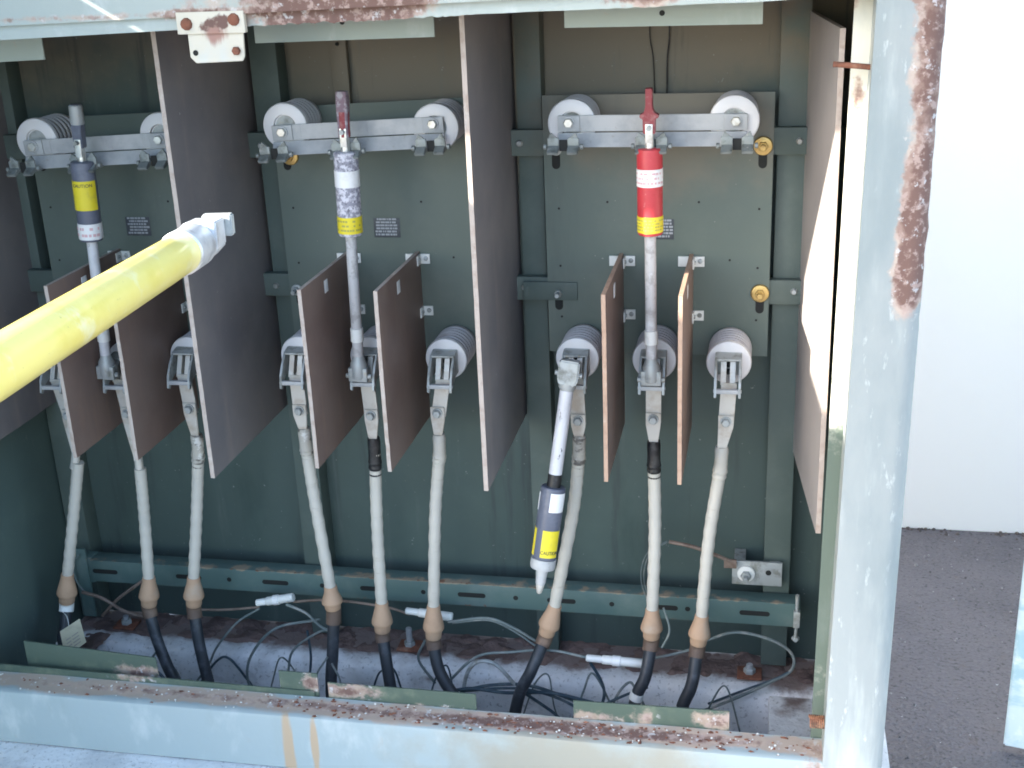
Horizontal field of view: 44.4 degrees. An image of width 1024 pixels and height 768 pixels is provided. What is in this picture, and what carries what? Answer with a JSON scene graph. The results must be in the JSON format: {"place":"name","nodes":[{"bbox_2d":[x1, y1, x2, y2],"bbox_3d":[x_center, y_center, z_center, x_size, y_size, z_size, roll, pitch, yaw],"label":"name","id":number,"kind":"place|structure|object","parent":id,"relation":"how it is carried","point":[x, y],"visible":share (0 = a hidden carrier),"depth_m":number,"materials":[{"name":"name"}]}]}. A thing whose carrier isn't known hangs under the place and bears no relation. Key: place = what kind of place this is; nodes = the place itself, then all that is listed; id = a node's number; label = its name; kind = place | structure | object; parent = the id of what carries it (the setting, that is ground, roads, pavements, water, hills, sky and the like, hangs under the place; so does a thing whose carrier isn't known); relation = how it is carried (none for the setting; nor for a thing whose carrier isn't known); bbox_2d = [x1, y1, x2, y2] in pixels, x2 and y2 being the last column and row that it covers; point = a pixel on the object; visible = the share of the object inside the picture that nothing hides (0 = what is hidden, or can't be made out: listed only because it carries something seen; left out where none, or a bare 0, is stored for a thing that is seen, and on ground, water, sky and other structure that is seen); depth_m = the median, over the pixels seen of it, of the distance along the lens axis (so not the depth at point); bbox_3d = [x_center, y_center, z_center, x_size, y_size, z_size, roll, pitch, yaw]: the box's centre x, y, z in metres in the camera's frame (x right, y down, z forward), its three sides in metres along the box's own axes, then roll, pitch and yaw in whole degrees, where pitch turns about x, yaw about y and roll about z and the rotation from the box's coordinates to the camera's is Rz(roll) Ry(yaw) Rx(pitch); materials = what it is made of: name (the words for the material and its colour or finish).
{"place":"outdoors","nodes":[
{"label":"outdoors","id":0,"kind":"place"},
{"bbox_2d":[0,212,234,401],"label":"hot stick","id":1,"kind":"object","parent":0,"point":[39,341],"visible":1,"depth_m":0.94,"materials":[{"name":"plastic"}]},
{"bbox_2d":[448,617,535,641],"bbox_3d":[-0.043,0.526,2.699,0.195,0.055,0.006,2,21,11],"label":"wire","id":2,"kind":"object","parent":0,"point":[499,621],"visible":0.98,"depth_m":2.69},
{"bbox_2d":[405,607,452,620],"bbox_3d":[-0.180,0.501,2.730,0.106,0.025,0.023,2,21,11],"label":"wire splice","id":3,"kind":"object","parent":2,"relation":"attached to","point":[421,612],"visible":0.67,"depth_m":2.72,"materials":[{"name":"white plastic"}]},
{"bbox_2d":[292,599,408,615],"bbox_3d":[-0.357,0.490,2.775,0.271,0.029,0.008,2,21,11],"label":"wire","id":4,"kind":"object","parent":3,"relation":"attached to","point":[350,601],"visible":0.69,"depth_m":2.77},
{"bbox_2d":[885,528,1023,767],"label":"asphalt ground","id":5,"kind":"structure","parent":0,"point":[952,707],"depth_m":2.92,"materials":[{"name":"grey asphalt"}]},
{"bbox_2d":[0,610,889,767],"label":"concrete pad","id":6,"kind":"object","parent":5,"relation":"on","point":[783,707],"visible":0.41,"depth_m":2.78,"materials":[{"name":"grey concrete"}]},
{"bbox_2d":[201,656,252,684],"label":"wire","id":7,"kind":"object","parent":6,"relation":"attached to","point":[232,661],"visible":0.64,"depth_m":2.88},
{"bbox_2d":[270,657,294,686],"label":"wire","id":8,"kind":"object","parent":6,"relation":"on","point":[285,659],"visible":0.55,"depth_m":2.82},
{"bbox_2d":[246,618,320,684],"bbox_3d":[-0.516,0.622,2.835,0.196,0.227,0.006,2,21,11],"label":"wire","id":9,"kind":"object","parent":6,"relation":"on","point":[263,638],"visible":0.81,"depth_m":2.82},
{"bbox_2d":[396,627,422,652],"bbox_3d":[-0.234,0.579,2.863,0.052,0.050,0.044,2,21,11],"label":"anchor bolt","id":10,"kind":"object","parent":6,"relation":"on","point":[409,643],"visible":0.83,"depth_m":2.86,"materials":[{"name":"metal"}]},
{"bbox_2d":[80,611,813,683],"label":"dirt","id":11,"kind":"structure","parent":6,"relation":"on","point":[215,625],"depth_m":2.89,"materials":[{"name":"brown soil"}]},
{"bbox_2d":[113,614,140,630],"bbox_3d":[-0.925,0.567,3.010,0.052,0.026,0.044,2,21,11],"label":"anchor bolt","id":12,"kind":"object","parent":11,"relation":"on","point":[126,622],"visible":1,"depth_m":3.00,"materials":[{"name":"metal"}]},
{"bbox_2d":[0,0,946,767],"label":"switchgear cabinet","id":13,"kind":"object","parent":6,"relation":"on","point":[828,606],"visible":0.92,"depth_m":2.52,"materials":[{"name":"green metal"}]},
{"bbox_2d":[0,89,55,439],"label":"barrier board","id":14,"kind":"object","parent":13,"relation":"attached to","point":[28,401],"visible":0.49,"depth_m":2.68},
{"bbox_2d":[74,554,87,595],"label":"wire","id":15,"kind":"object","parent":13,"relation":"hanging from","point":[76,580],"visible":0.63,"depth_m":2.94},
{"bbox_2d":[26,112,190,330],"bbox_3d":[-0.789,-0.321,2.625,0.430,0.494,0.031,2,21,11],"label":"mounting plate","id":16,"kind":"object","parent":13,"relation":"attached to","point":[137,210],"visible":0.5,"depth_m":2.63,"materials":[{"name":"green paint"}]},
{"bbox_2d":[17,113,72,155],"bbox_3d":[-0.936,-0.501,2.542,0.090,0.090,0.105,-4,20,13],"label":"standoff insulator","id":17,"kind":"object","parent":16,"relation":"attached to","point":[54,126],"visible":0.66,"depth_m":2.50,"materials":[{"name":"ceramic"}]},
{"bbox_2d":[6,132,167,176],"bbox_3d":[-0.822,-0.447,2.443,0.352,0.060,0.070,-1,20,12],"label":"contact rail","id":18,"kind":"object","parent":17,"relation":"attached to","point":[141,159],"visible":0.88,"depth_m":2.46,"materials":[{"name":"metal"}]},
{"bbox_2d":[39,364,61,393],"bbox_3d":[-0.948,-0.050,2.681,0.086,0.092,0.170,2,21,11],"label":"bracket","id":19,"kind":"object","parent":16,"relation":"attached to","point":[52,372],"visible":0.11,"depth_m":2.63,"materials":[{"name":"metal"}]},
{"bbox_2d":[50,379,83,644],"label":"power cable","id":20,"kind":"object","parent":19,"relation":"attached to","point":[66,592],"visible":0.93,"depth_m":2.76,"materials":[{"name":"rubber"}]},
{"bbox_2d":[60,612,85,646],"bbox_3d":[-0.988,0.559,2.791,0.080,0.094,0.038,14,26,38],"label":"cable tag","id":21,"kind":"object","parent":20,"relation":"hanging from","point":[72,634],"visible":0.91,"depth_m":2.77,"materials":[{"name":"white plastic"}]},
{"bbox_2d":[44,248,130,457],"bbox_3d":[-0.854,-0.069,2.588,0.050,0.358,0.290,2,21,11],"label":"phase barrier","id":22,"kind":"object","parent":16,"relation":"attached to","point":[93,412],"visible":0.44,"depth_m":2.54,"materials":[{"name":"brown plastic"}]},
{"bbox_2d":[103,343,124,393],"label":"terminal insulator","id":23,"kind":"object","parent":16,"relation":"attached to","point":[115,357],"visible":0.12,"depth_m":2.60,"materials":[{"name":"metal"}]},
{"bbox_2d":[68,104,119,379],"bbox_3d":[-0.833,-0.273,2.489,0.052,0.557,0.047,4,21,10],"label":"fuse holder","id":24,"kind":"object","parent":23,"relation":"attached to","point":[87,209],"visible":0.97,"depth_m":2.44,"materials":[{"name":"grey plastic"}]},
{"bbox_2d":[113,379,179,678],"bbox_3d":[-0.777,0.369,2.716,0.134,0.790,0.049,16,27,40],"label":"power cable","id":25,"kind":"object","parent":23,"relation":"attached to","point":[149,595],"visible":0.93,"depth_m":2.74,"materials":[{"name":"rubber"}]},
{"bbox_2d":[140,112,164,148],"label":"standoff insulator","id":26,"kind":"object","parent":16,"relation":"attached to","point":[152,123],"visible":0.2,"depth_m":2.44,"materials":[{"name":"ceramic"}]},
{"bbox_2d":[114,279,198,459],"bbox_3d":[-0.724,-0.066,2.562,0.050,0.358,0.290,2,21,11],"label":"phase barrier","id":27,"kind":"object","parent":16,"relation":"attached to","point":[149,333],"visible":0.55,"depth_m":2.54,"materials":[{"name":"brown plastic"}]},
{"bbox_2d":[167,331,196,388],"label":"terminal insulator","id":28,"kind":"object","parent":16,"relation":"attached to","point":[182,359],"visible":0.51,"depth_m":2.57,"materials":[{"name":"metal"}]},
{"bbox_2d":[177,374,214,681],"bbox_3d":[-0.686,0.371,2.704,0.094,0.822,0.071,5,21,19],"label":"power cable","id":29,"kind":"object","parent":28,"relation":"attached to","point":[193,595],"visible":0.94,"depth_m":2.69,"materials":[{"name":"rubber"}]},
{"bbox_2d":[81,590,142,617],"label":"wire","id":30,"kind":"object","parent":13,"relation":"attached to","point":[111,603],"visible":0.89,"depth_m":2.92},
{"bbox_2d":[101,580,141,616],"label":"wire","id":31,"kind":"object","parent":13,"relation":"attached to","point":[115,601],"visible":0.89,"depth_m":2.93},
{"bbox_2d":[150,30,287,477],"bbox_3d":[-0.557,-0.299,2.447,0.009,0.880,0.392,2,21,11],"label":"barrier board","id":32,"kind":"object","parent":13,"relation":"attached to","point":[208,112],"visible":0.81,"depth_m":2.43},
{"bbox_2d":[255,593,294,605],"bbox_3d":[-0.528,0.481,2.795,0.093,0.037,0.023,2,21,11],"label":"wire splice","id":33,"kind":"object","parent":13,"relation":"attached to","point":[277,599],"visible":1,"depth_m":2.79,"materials":[{"name":"white plastic"}]},
{"bbox_2d":[197,608,259,680],"bbox_3d":[-0.654,0.604,2.858,0.197,0.229,0.005,2,21,11],"label":"wire","id":34,"kind":"object","parent":33,"relation":"attached to","point":[228,631],"visible":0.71,"depth_m":2.84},
{"bbox_2d":[201,606,259,610],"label":"wire","id":35,"kind":"object","parent":33,"relation":"attached to","point":[230,609],"visible":0.77,"depth_m":2.85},
{"bbox_2d":[286,603,326,631],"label":"wire","id":36,"kind":"object","parent":33,"relation":"attached to","point":[308,615],"visible":0.82,"depth_m":2.75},
{"bbox_2d":[306,630,311,671],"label":"wire","id":37,"kind":"object","parent":13,"relation":"hanging from","point":[310,652],"visible":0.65,"depth_m":2.81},
{"bbox_2d":[276,97,475,347],"bbox_3d":[-0.259,-0.312,2.516,0.433,0.511,0.031,2,21,11],"label":"mounting plate","id":38,"kind":"object","parent":13,"relation":"attached to","point":[411,203],"visible":0.54,"depth_m":2.52,"materials":[{"name":"green paint"}]},
{"bbox_2d":[263,98,321,143],"bbox_3d":[-0.422,-0.507,2.432,0.090,0.090,0.105,0,20,12],"label":"standoff insulator","id":39,"kind":"object","parent":38,"relation":"attached to","point":[298,111],"visible":0.67,"depth_m":2.39,"materials":[{"name":"ceramic"}]},
{"bbox_2d":[256,116,450,163],"bbox_3d":[-0.295,-0.453,2.330,0.376,0.060,0.070,-1,20,12],"label":"contact rail","id":40,"kind":"object","parent":39,"relation":"attached to","point":[418,144],"visible":0.92,"depth_m":2.34,"materials":[{"name":"metal"}]},
{"bbox_2d":[279,329,305,389],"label":"terminal insulator","id":41,"kind":"object","parent":38,"relation":"attached to","point":[292,356],"visible":0.53,"depth_m":2.52,"materials":[{"name":"metal"}]},
{"bbox_2d":[289,375,342,697],"bbox_3d":[-0.396,0.384,2.650,0.062,0.846,0.071,-6,21,-11],"label":"power cable","id":42,"kind":"object","parent":41,"relation":"attached to","point":[332,600],"visible":0.93,"depth_m":2.63,"materials":[{"name":"rubber"}]},
{"bbox_2d":[287,628,326,670],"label":"wire","id":43,"kind":"object","parent":42,"relation":"attached to","point":[300,643],"visible":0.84,"depth_m":2.79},
{"bbox_2d":[316,657,327,674],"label":"wire","id":44,"kind":"object","parent":42,"relation":"hanging from","point":[322,664],"visible":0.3,"depth_m":2.69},
{"bbox_2d":[331,663,340,682],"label":"wire","id":45,"kind":"object","parent":42,"relation":"hanging from","point":[336,672],"visible":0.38,"depth_m":2.69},
{"bbox_2d":[297,252,365,467],"bbox_3d":[-0.354,-0.054,2.488,0.050,0.358,0.290,2,21,11],"label":"phase barrier","id":46,"kind":"object","parent":38,"relation":"attached to","point":[336,407],"visible":0.77,"depth_m":2.45,"materials":[{"name":"brown plastic"}]},
{"bbox_2d":[350,325,378,390],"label":"terminal insulator","id":47,"kind":"object","parent":38,"relation":"attached to","point":[370,351],"visible":0.44,"depth_m":2.49,"materials":[{"name":"metal"}]},
{"bbox_2d":[333,91,371,381],"bbox_3d":[-0.305,-0.270,2.379,0.052,0.561,0.047,3,21,11],"label":"fuse holder","id":48,"kind":"object","parent":47,"relation":"attached to","point":[348,195],"visible":1,"depth_m":2.34,"materials":[{"name":"grey metal"}]},
{"bbox_2d":[361,379,396,686],"bbox_3d":[-0.273,0.388,2.626,0.048,0.847,0.084,-13,23,-27],"label":"power cable","id":49,"kind":"object","parent":47,"relation":"attached to","point":[382,620],"visible":0.89,"depth_m":2.61,"materials":[{"name":"rubber"}]},
{"bbox_2d":[374,669,401,687],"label":"wire","id":50,"kind":"object","parent":49,"relation":"attached to","point":[380,671],"visible":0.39,"depth_m":2.77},
{"bbox_2d":[373,251,433,471],"bbox_3d":[-0.211,-0.050,2.460,0.050,0.358,0.290,2,21,11],"label":"phase barrier","id":51,"kind":"object","parent":38,"relation":"attached to","point":[401,309],"visible":1,"depth_m":2.44,"materials":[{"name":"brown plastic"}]},
{"bbox_2d":[414,98,464,145],"bbox_3d":[-0.133,-0.494,2.376,0.090,0.090,0.105,5,21,10],"label":"standoff insulator","id":52,"kind":"object","parent":38,"relation":"attached to","point":[451,111],"visible":0.69,"depth_m":2.33,"materials":[{"name":"ceramic"}]},
{"bbox_2d":[426,325,475,393],"bbox_3d":[-0.127,-0.052,2.507,0.086,0.092,0.170,2,21,11],"label":"terminal insulator","id":53,"kind":"object","parent":38,"relation":"attached to","point":[450,352],"visible":1,"depth_m":2.48,"materials":[{"name":"ceramic"}]},
{"bbox_2d":[423,379,458,691],"bbox_3d":[-0.128,0.375,2.582,0.155,0.804,0.062,14,26,37],"label":"power cable","id":54,"kind":"object","parent":53,"relation":"attached to","point":[433,626],"visible":0.9,"depth_m":2.58,"materials":[{"name":"rubber"}]},
{"bbox_2d":[417,639,435,683],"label":"wire","id":55,"kind":"object","parent":54,"relation":"attached to","point":[420,663],"visible":1,"depth_m":2.76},
{"bbox_2d":[431,664,452,689],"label":"wire","id":56,"kind":"object","parent":54,"relation":"attached to","point":[447,666],"visible":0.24,"depth_m":2.74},
{"bbox_2d":[474,682,572,701],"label":"wire","id":57,"kind":"object","parent":54,"relation":"attached to","point":[510,684],"visible":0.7,"depth_m":2.69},
{"bbox_2d":[456,687,591,700],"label":"wire","id":58,"kind":"object","parent":54,"relation":"attached to","point":[528,692],"visible":0.65,"depth_m":2.66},
{"bbox_2d":[459,13,526,490],"bbox_3d":[-0.028,-0.283,2.342,0.009,0.881,0.392,2,21,11],"label":"barrier board","id":59,"kind":"object","parent":13,"relation":"attached to","point":[486,47],"visible":0.96,"depth_m":2.30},
{"bbox_2d":[459,687,572,706],"bbox_3d":[-0.022,0.670,2.694,0.372,0.050,0.014,2,21,13],"label":"wire","id":60,"kind":"object","parent":13,"relation":"attached to","point":[552,696],"visible":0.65,"depth_m":2.68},
{"bbox_2d":[612,681,644,704],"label":"wire","id":61,"kind":"object","parent":13,"relation":"hanging from","point":[624,686],"visible":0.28,"depth_m":2.67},
{"bbox_2d":[640,541,666,596],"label":"wire","id":62,"kind":"object","parent":13,"relation":"hanging from","point":[665,542],"visible":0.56,"depth_m":2.66,"materials":[{"name":"grey metal"}]},
{"bbox_2d":[542,92,774,355],"bbox_3d":[0.277,-0.296,2.410,0.434,0.511,0.031,2,21,11],"label":"mounting plate","id":63,"kind":"object","parent":13,"relation":"attached to","point":[717,208],"visible":0.73,"depth_m":2.42,"materials":[{"name":"green paint"}]},
{"bbox_2d":[548,94,599,137],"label":"standoff insulator","id":64,"kind":"object","parent":63,"relation":"attached to","point":[578,104],"visible":0.59,"depth_m":2.27,"materials":[{"name":"ceramic"}]},
{"bbox_2d":[543,113,757,154],"bbox_3d":[0.244,-0.442,2.220,0.378,0.060,0.070,2,21,11],"label":"contact rail","id":65,"kind":"object","parent":64,"relation":"attached to","point":[575,143],"visible":0.97,"depth_m":2.23,"materials":[{"name":"metal"}]},
{"bbox_2d":[556,324,601,393],"bbox_3d":[0.130,-0.052,2.453,0.086,0.092,0.170,2,21,11],"label":"terminal insulator","id":66,"kind":"object","parent":63,"relation":"attached to","point":[582,343],"visible":0.73,"depth_m":2.43,"materials":[{"name":"ceramic"}]},
{"bbox_2d":[509,378,585,713],"bbox_3d":[0.058,0.394,2.559,0.197,0.858,0.064,-5,20,-6],"label":"power cable","id":67,"kind":"object","parent":66,"relation":"attached to","point":[549,623],"visible":0.99,"depth_m":2.54,"materials":[{"name":"rubber"}]},
{"bbox_2d":[523,673,556,713],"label":"wire","id":68,"kind":"object","parent":67,"relation":"hanging from","point":[541,675],"visible":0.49,"depth_m":2.70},
{"bbox_2d":[525,694,573,717],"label":"wire","id":69,"kind":"object","parent":67,"relation":"hanging from","point":[555,714],"visible":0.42,"depth_m":2.69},
{"bbox_2d":[530,358,582,593],"bbox_3d":[0.082,0.182,2.402,0.052,0.466,0.050,9,11,8],"label":"fuse holder","id":70,"kind":"object","parent":66,"relation":"attached to","point":[568,373],"visible":1,"depth_m":2.39,"materials":[{"name":"grey plastic"}]},
{"bbox_2d":[601,253,635,481],"bbox_3d":[0.195,-0.038,2.379,0.050,0.358,0.290,2,21,11],"label":"phase barrier","id":71,"kind":"object","parent":63,"relation":"attached to","point":[615,315],"visible":1,"depth_m":2.35,"materials":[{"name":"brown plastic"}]},
{"bbox_2d":[632,325,677,395],"bbox_3d":[0.276,-0.049,2.423,0.086,0.092,0.170,2,21,11],"label":"terminal insulator","id":72,"kind":"object","parent":63,"relation":"attached to","point":[667,349],"visible":0.76,"depth_m":2.40,"materials":[{"name":"ceramic"}]},
{"bbox_2d":[628,391,662,704],"bbox_3d":[0.261,0.402,2.512,0.097,0.857,0.047,-17,25,-34],"label":"power cable","id":73,"kind":"object","parent":72,"relation":"attached to","point":[651,627],"visible":0.97,"depth_m":2.49,"materials":[{"name":"rubber"}]},
{"bbox_2d":[586,654,641,667],"bbox_3d":[0.214,0.578,2.622,0.120,0.024,0.023,2,21,11],"label":"wire splice","id":74,"kind":"object","parent":73,"relation":"attached to","point":[616,660],"visible":0.86,"depth_m":2.61,"materials":[{"name":"white plastic"}]},
{"bbox_2d":[450,649,585,680],"bbox_3d":[0.010,0.605,2.675,0.314,0.104,0.006,2,21,11],"label":"wire","id":75,"kind":"object","parent":74,"relation":"attached to","point":[504,652],"visible":0.88,"depth_m":2.66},
{"bbox_2d":[462,659,515,686],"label":"wire","id":76,"kind":"object","parent":75,"relation":"attached to","point":[501,669],"visible":0.95,"depth_m":2.69,"materials":[{"name":"metal"}]},
{"bbox_2d":[580,672,609,700],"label":"wire","id":77,"kind":"object","parent":74,"relation":"hanging from","point":[586,682],"visible":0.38,"depth_m":2.67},
{"bbox_2d":[589,662,605,701],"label":"wire","id":78,"kind":"object","parent":74,"relation":"attached to","point":[600,679],"visible":0.78,"depth_m":2.67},
{"bbox_2d":[641,649,688,658],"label":"wire","id":79,"kind":"object","parent":74,"relation":"attached to","point":[672,654],"visible":0.56,"depth_m":2.61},
{"bbox_2d":[607,688,647,702],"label":"wire","id":80,"kind":"object","parent":73,"relation":"attached to","point":[619,697],"visible":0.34,"depth_m":2.65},
{"bbox_2d":[661,607,670,647],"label":"wire","id":81,"kind":"object","parent":73,"relation":"attached to","point":[669,630],"visible":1,"depth_m":2.52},
{"bbox_2d":[636,87,664,385],"bbox_3d":[0.250,-0.256,2.267,0.048,0.547,0.047,-12,22,-24],"label":"fuse holder","id":82,"kind":"object","parent":72,"relation":"attached to","point":[649,171],"visible":1,"depth_m":2.23,"materials":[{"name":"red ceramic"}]},
{"bbox_2d":[677,254,704,484],"bbox_3d":[0.326,-0.034,2.353,0.050,0.358,0.290,2,21,11],"label":"phase barrier","id":83,"kind":"object","parent":63,"relation":"attached to","point":[688,315],"visible":1,"depth_m":2.31,"materials":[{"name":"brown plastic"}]},
{"bbox_2d":[706,327,751,398],"bbox_3d":[0.415,-0.043,2.396,0.086,0.092,0.170,2,21,11],"label":"terminal insulator","id":84,"kind":"object","parent":63,"relation":"attached to","point":[728,358],"visible":1,"depth_m":2.37,"materials":[{"name":"ceramic"}]},
{"bbox_2d":[675,382,736,707],"bbox_3d":[0.364,0.403,2.499,0.145,0.858,0.060,-7,21,-12],"label":"power cable","id":85,"kind":"object","parent":84,"relation":"attached to","point":[699,634],"visible":0.94,"depth_m":2.47,"materials":[{"name":"rubber"}]},
{"bbox_2d":[710,90,759,135],"bbox_3d":[0.403,-0.484,2.267,0.090,0.090,0.105,2,21,11],"label":"standoff insulator","id":86,"kind":"object","parent":63,"relation":"attached to","point":[736,101],"visible":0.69,"depth_m":2.21,"materials":[{"name":"ceramic"}]},
{"bbox_2d":[705,631,795,708],"bbox_3d":[0.485,0.617,2.645,0.218,0.196,0.047,2,21,11],"label":"wire","id":87,"kind":"object","parent":13,"relation":"hanging from","point":[762,685],"visible":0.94,"depth_m":2.63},
{"bbox_2d":[732,548,781,586],"bbox_3d":[0.519,0.391,2.659,0.103,0.055,0.102,2,21,11],"label":"ground terminal","id":88,"kind":"object","parent":13,"relation":"attached to","point":[750,572],"visible":0.94,"depth_m":2.63,"materials":[{"name":"metal"}]},
{"bbox_2d":[669,540,736,568],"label":"ground wire","id":89,"kind":"object","parent":88,"relation":"attached to","point":[730,563],"visible":0.88,"depth_m":2.62,"materials":[{"name":"metal"}]},
{"bbox_2d":[793,10,845,532],"bbox_3d":[0.543,-0.208,2.250,0.009,0.862,0.395,0,20,6],"label":"barrier board","id":90,"kind":"object","parent":13,"relation":"attached to","point":[824,101],"visible":0.93,"depth_m":2.18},
{"bbox_2d":[707,685,740,731],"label":"wire","id":91,"kind":"object","parent":6,"relation":"attached to","point":[718,690],"visible":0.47,"depth_m":2.61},
{"bbox_2d":[708,671,787,704],"bbox_3d":[0.500,0.647,2.658,0.169,0.100,0.016,2,21,11],"label":"wire","id":92,"kind":"object","parent":6,"relation":"on","point":[740,691],"visible":0.96,"depth_m":2.65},
{"bbox_2d":[737,663,761,680],"bbox_3d":[0.513,0.616,2.709,0.052,0.026,0.044,2,21,11],"label":"anchor bolt","id":93,"kind":"object","parent":6,"relation":"on","point":[748,671],"visible":1,"depth_m":2.70,"materials":[{"name":"metal"}]},
{"bbox_2d":[889,534,1020,767],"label":"loose grit","id":94,"kind":"object","parent":5,"relation":"on","point":[916,565],"visible":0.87,"depth_m":2.96,"materials":[{"name":"grey gravel"}]},
{"bbox_2d":[902,527,1023,539],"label":"litter","id":95,"kind":"object","parent":5,"relation":"on","point":[957,533],"visible":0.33,"depth_m":3.45,"materials":[{"name":"grey"}]},
{"bbox_2d":[1003,565,1023,748],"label":"steel door","id":96,"kind":"structure","parent":5,"relation":"on","point":[1014,732],"depth_m":2.50,"materials":[{"name":"green paint"}]},
{"bbox_2d":[902,0,1023,533],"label":"building","id":97,"kind":"structure","parent":0,"point":[965,467],"depth_m":3.24,"materials":[{"name":"white paint"}]}
]}

